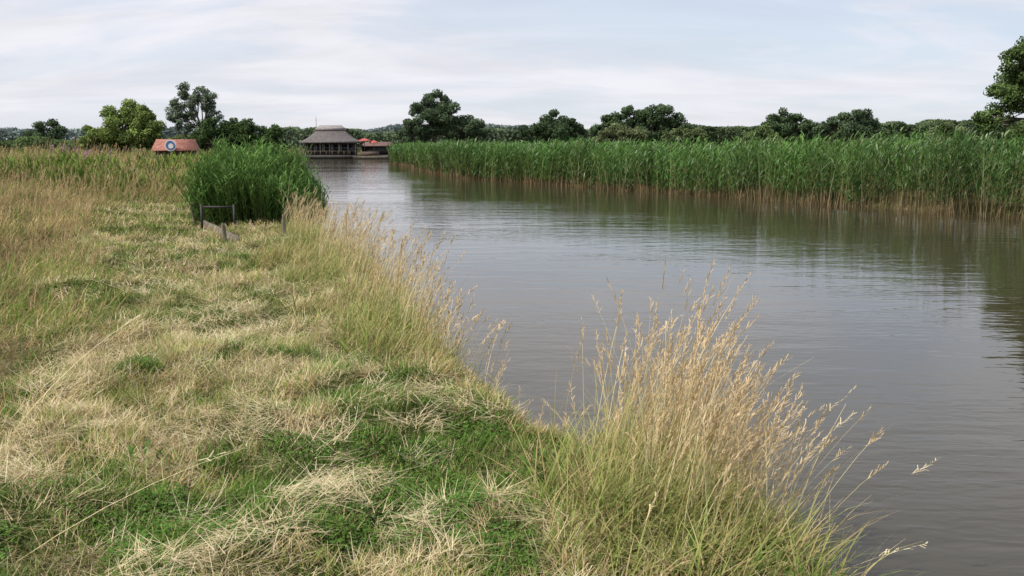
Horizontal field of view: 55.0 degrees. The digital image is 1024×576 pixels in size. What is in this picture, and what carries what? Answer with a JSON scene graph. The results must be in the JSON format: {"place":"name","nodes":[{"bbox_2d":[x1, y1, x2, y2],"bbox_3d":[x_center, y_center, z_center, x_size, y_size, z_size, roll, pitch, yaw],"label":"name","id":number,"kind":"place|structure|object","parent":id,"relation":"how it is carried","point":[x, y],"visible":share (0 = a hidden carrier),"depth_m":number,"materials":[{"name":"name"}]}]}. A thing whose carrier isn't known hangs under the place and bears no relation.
{"place":"outdoors","nodes":[
{"label":"outdoors","id":0,"kind":"place"},
{"bbox_2d":[305,143,356,154],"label":"walls","id":1,"kind":"structure","parent":0,"point":[333,152],"depth_m":118.94,"materials":[{"name":"brown wood"}]},
{"bbox_2d":[299,131,361,142],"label":"thatch roof","id":2,"kind":"structure","parent":1,"relation":"on","point":[330,137],"depth_m":118.44,"materials":[{"name":"grey wicker"}]},
{"bbox_2d":[315,125,345,130],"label":"roof lantern","id":3,"kind":"object","parent":2,"relation":"on","point":[330,128],"visible":1,"depth_m":119.34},
{"bbox_2d":[308,144,352,154],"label":"windows","id":4,"kind":"structure","parent":1,"relation":"attached to","point":[343,147],"depth_m":118.91,"materials":[{"name":"black glass"}]},
{"bbox_2d":[296,155,380,158],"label":"quay deck","id":5,"kind":"structure","parent":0,"point":[331,156],"depth_m":117.89,"materials":[{"name":"wood"}]},
{"bbox_2d":[301,143,355,154],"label":"veranda columns","id":6,"kind":"structure","parent":5,"relation":"on","point":[329,148],"depth_m":117.97,"materials":[{"name":"brown wood"}]},
{"bbox_2d":[358,138,377,151],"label":"parasol","id":7,"kind":"object","parent":5,"relation":"on","point":[365,139],"visible":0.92,"depth_m":118.84,"materials":[{"name":"red fabric"}]},
{"bbox_2d":[361,142,391,154],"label":"timber boathouse","id":8,"kind":"object","parent":5,"relation":"on","point":[381,148],"visible":0.58,"depth_m":121.33,"materials":[{"name":"brown wood"}]},
{"bbox_2d":[0,144,1023,575],"bbox_3d":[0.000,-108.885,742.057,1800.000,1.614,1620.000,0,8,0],"label":"ground","id":9,"kind":"structure","parent":0,"point":[300,392],"depth_m":5.66,"materials":[{"name":"green plant"}]},
{"bbox_2d":[22,118,67,146],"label":"hawthorn bush","id":10,"kind":"object","parent":9,"relation":"on","point":[56,131],"visible":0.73,"depth_m":108.28,"materials":[{"name":"green plant"}]},
{"bbox_2d":[0,134,214,154],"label":"hedge","id":11,"kind":"object","parent":9,"relation":"on","point":[22,141],"visible":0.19,"depth_m":91.72,"materials":[{"name":"green plant"}]},
{"bbox_2d":[76,98,166,153],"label":"willow tree","id":12,"kind":"object","parent":9,"relation":"on","point":[143,127],"visible":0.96,"depth_m":78.34,"materials":[{"name":"green plant"}]},
{"bbox_2d":[0,144,252,193],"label":"willowherb weeds","id":13,"kind":"object","parent":9,"relation":"on","point":[79,170],"visible":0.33,"depth_m":34.76,"materials":[{"name":"green plant"}]},
{"bbox_2d":[0,136,282,563],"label":"tall dry grass","id":14,"kind":"structure","parent":9,"relation":"on","point":[46,215],"depth_m":15.62,"materials":[{"name":"beige plant"}]},
{"bbox_2d":[151,139,200,158],"bbox_3d":[-18.598,-7.253,54.489,2.240,1.960,1.775,-1,9,-3],"label":"red roofed kiosk","id":15,"kind":"object","parent":9,"relation":"on","point":[169,146],"visible":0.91,"depth_m":53.90,"materials":[{"name":"tile"}]},
{"bbox_2d":[190,203,195,222],"bbox_3d":[-6.752,-1.402,20.920,0.074,0.838,0.074,-10,18,-16],"label":"mooring post","id":16,"kind":"object","parent":9,"relation":"in","point":[194,219],"visible":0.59,"depth_m":20.84,"materials":[{"name":"brown wood"}]},
{"bbox_2d":[164,81,223,155],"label":"poplar tree","id":17,"kind":"object","parent":9,"relation":"on","point":[179,117],"visible":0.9,"depth_m":80.49,"materials":[{"name":"green plant"}]},
{"bbox_2d":[200,204,235,231],"bbox_3d":[-5.950,-1.369,19.916,0.700,0.660,0.040,0,8,0],"label":"fence rail","id":18,"kind":"object","parent":9,"relation":"on","point":[201,213],"visible":0.76,"depth_m":19.87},
{"bbox_2d":[203,220,238,240],"bbox_3d":[-5.710,-1.097,19.043,0.062,0.180,4.429,-4,9,-25],"label":"timber edging","id":19,"kind":"object","parent":9,"relation":"on","point":[228,233],"visible":0.39,"depth_m":18.66,"materials":[{"name":"grey wood"}]},
{"bbox_2d":[222,223,226,241],"bbox_3d":[-4.850,-0.712,16.678,0.066,0.798,0.065,-7,15,-16],"label":"mooring post","id":20,"kind":"object","parent":9,"relation":"in","point":[224,230],"visible":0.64,"depth_m":16.60,"materials":[{"name":"grey wood"}]},
{"bbox_2d":[186,117,287,155],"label":"hawthorn bush","id":21,"kind":"object","parent":9,"relation":"on","point":[232,130],"visible":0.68,"depth_m":75.75,"materials":[{"name":"green plant"}]},
{"bbox_2d":[172,134,331,226],"bbox_3d":[-5.497,-2.191,21.207,3.248,2.326,3.153,0,8,0],"label":"reed clump","id":22,"kind":"object","parent":9,"relation":"on","point":[247,184],"visible":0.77,"depth_m":20.40,"materials":[{"name":"green plant"}]},
{"bbox_2d":[282,214,285,235],"bbox_3d":[-4.101,-0.918,17.656,0.118,0.819,0.066,-15,17,-61],"label":"mooring post","id":23,"kind":"object","parent":9,"relation":"in","point":[283,223],"visible":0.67,"depth_m":17.62,"materials":[{"name":"grey wood"}]},
{"bbox_2d":[244,178,512,396],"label":"riverbank grass","id":24,"kind":"structure","parent":9,"relation":"on","point":[345,257],"depth_m":10.21,"materials":[{"name":"beige plant"}]},
{"bbox_2d":[394,89,487,143],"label":"oak tree","id":25,"kind":"object","parent":9,"relation":"on","point":[438,118],"visible":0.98,"depth_m":137.16,"materials":[{"name":"green plant"}]},
{"bbox_2d":[0,121,896,144],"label":"distant treeline","id":26,"kind":"object","parent":9,"relation":"on","point":[9,133],"visible":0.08,"depth_m":327.46,"materials":[{"name":"green plant"}]},
{"bbox_2d":[111,381,846,575],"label":"dock weeds","id":27,"kind":"object","parent":9,"relation":"on","point":[131,449],"visible":0.21,"depth_m":4.47,"materials":[{"name":"green plant"}]},
{"bbox_2d":[409,304,618,449],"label":"bank edge grass","id":28,"kind":"structure","parent":9,"relation":"on","point":[492,395],"depth_m":6.67,"materials":[{"name":"beige plant"}]},
{"bbox_2d":[517,108,587,144],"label":"oak tree","id":29,"kind":"object","parent":9,"relation":"on","point":[547,127],"visible":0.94,"depth_m":137.54,"materials":[{"name":"green plant"}]},
{"bbox_2d":[591,122,650,144],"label":"sallow bush","id":30,"kind":"object","parent":9,"relation":"on","point":[611,134],"visible":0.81,"depth_m":129.94,"materials":[{"name":"green plant"}]},
{"bbox_2d":[278,126,1008,151],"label":"distant hedge","id":31,"kind":"object","parent":9,"relation":"on","point":[377,136],"visible":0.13,"depth_m":158.97,"materials":[{"name":"green plant"}]},
{"bbox_2d":[589,103,698,146],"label":"oak tree","id":32,"kind":"object","parent":9,"relation":"on","point":[647,117],"visible":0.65,"depth_m":139.15,"materials":[{"name":"green plant"}]},
{"bbox_2d":[661,126,709,145],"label":"sallow bush","id":33,"kind":"object","parent":9,"relation":"on","point":[684,131],"visible":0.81,"depth_m":129.40,"materials":[{"name":"green plant"}]},
{"bbox_2d":[386,123,1023,219],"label":"reed bed","id":34,"kind":"object","parent":9,"relation":"on","point":[668,163],"visible":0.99,"depth_m":35.33,"materials":[{"name":"green plant"}]},
{"bbox_2d":[473,258,939,575],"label":"tall grass clump","id":35,"kind":"object","parent":9,"relation":"on","point":[675,476],"visible":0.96,"depth_m":4.52,"materials":[{"name":"beige plant"}]},
{"bbox_2d":[740,123,782,145],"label":"sallow bush","id":36,"kind":"object","parent":9,"relation":"on","point":[760,130],"visible":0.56,"depth_m":131.66,"materials":[{"name":"green plant"}]},
{"bbox_2d":[751,107,818,144],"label":"ash tree","id":37,"kind":"object","parent":9,"relation":"on","point":[785,125],"visible":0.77,"depth_m":139.60,"materials":[{"name":"green plant"}]},
{"bbox_2d":[809,108,883,145],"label":"ash tree","id":38,"kind":"object","parent":9,"relation":"on","point":[862,121],"visible":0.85,"depth_m":138.88,"materials":[{"name":"green plant"}]},
{"bbox_2d":[673,119,1021,151],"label":"hedge","id":39,"kind":"object","parent":9,"relation":"on","point":[716,133],"visible":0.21,"depth_m":143.90,"materials":[{"name":"green plant"}]},
{"bbox_2d":[923,121,966,142],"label":"sallow bush","id":40,"kind":"object","parent":9,"relation":"on","point":[946,126],"visible":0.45,"depth_m":135.55,"materials":[{"name":"green plant"}]},
{"bbox_2d":[971,36,1023,146],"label":"alder tree","id":41,"kind":"object","parent":9,"relation":"on","point":[1010,91],"visible":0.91,"depth_m":44.02,"materials":[{"name":"green plant"}]},
{"bbox_2d":[0,0,1023,141],"label":"sky","id":42,"kind":"structure","parent":0,"point":[359,64],"materials":[{"name":"white"}]},
{"bbox_2d":[294,159,1023,575],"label":"river water","id":43,"kind":"structure","parent":0,"point":[908,323],"depth_m":11.83,"materials":[{"name":"grey liquid"}]},
{"bbox_2d":[353,152,389,158],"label":"moored boat","id":44,"kind":"object","parent":43,"relation":"on","point":[369,155],"visible":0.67,"depth_m":116.04,"materials":[{"name":"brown wood"}]}
]}

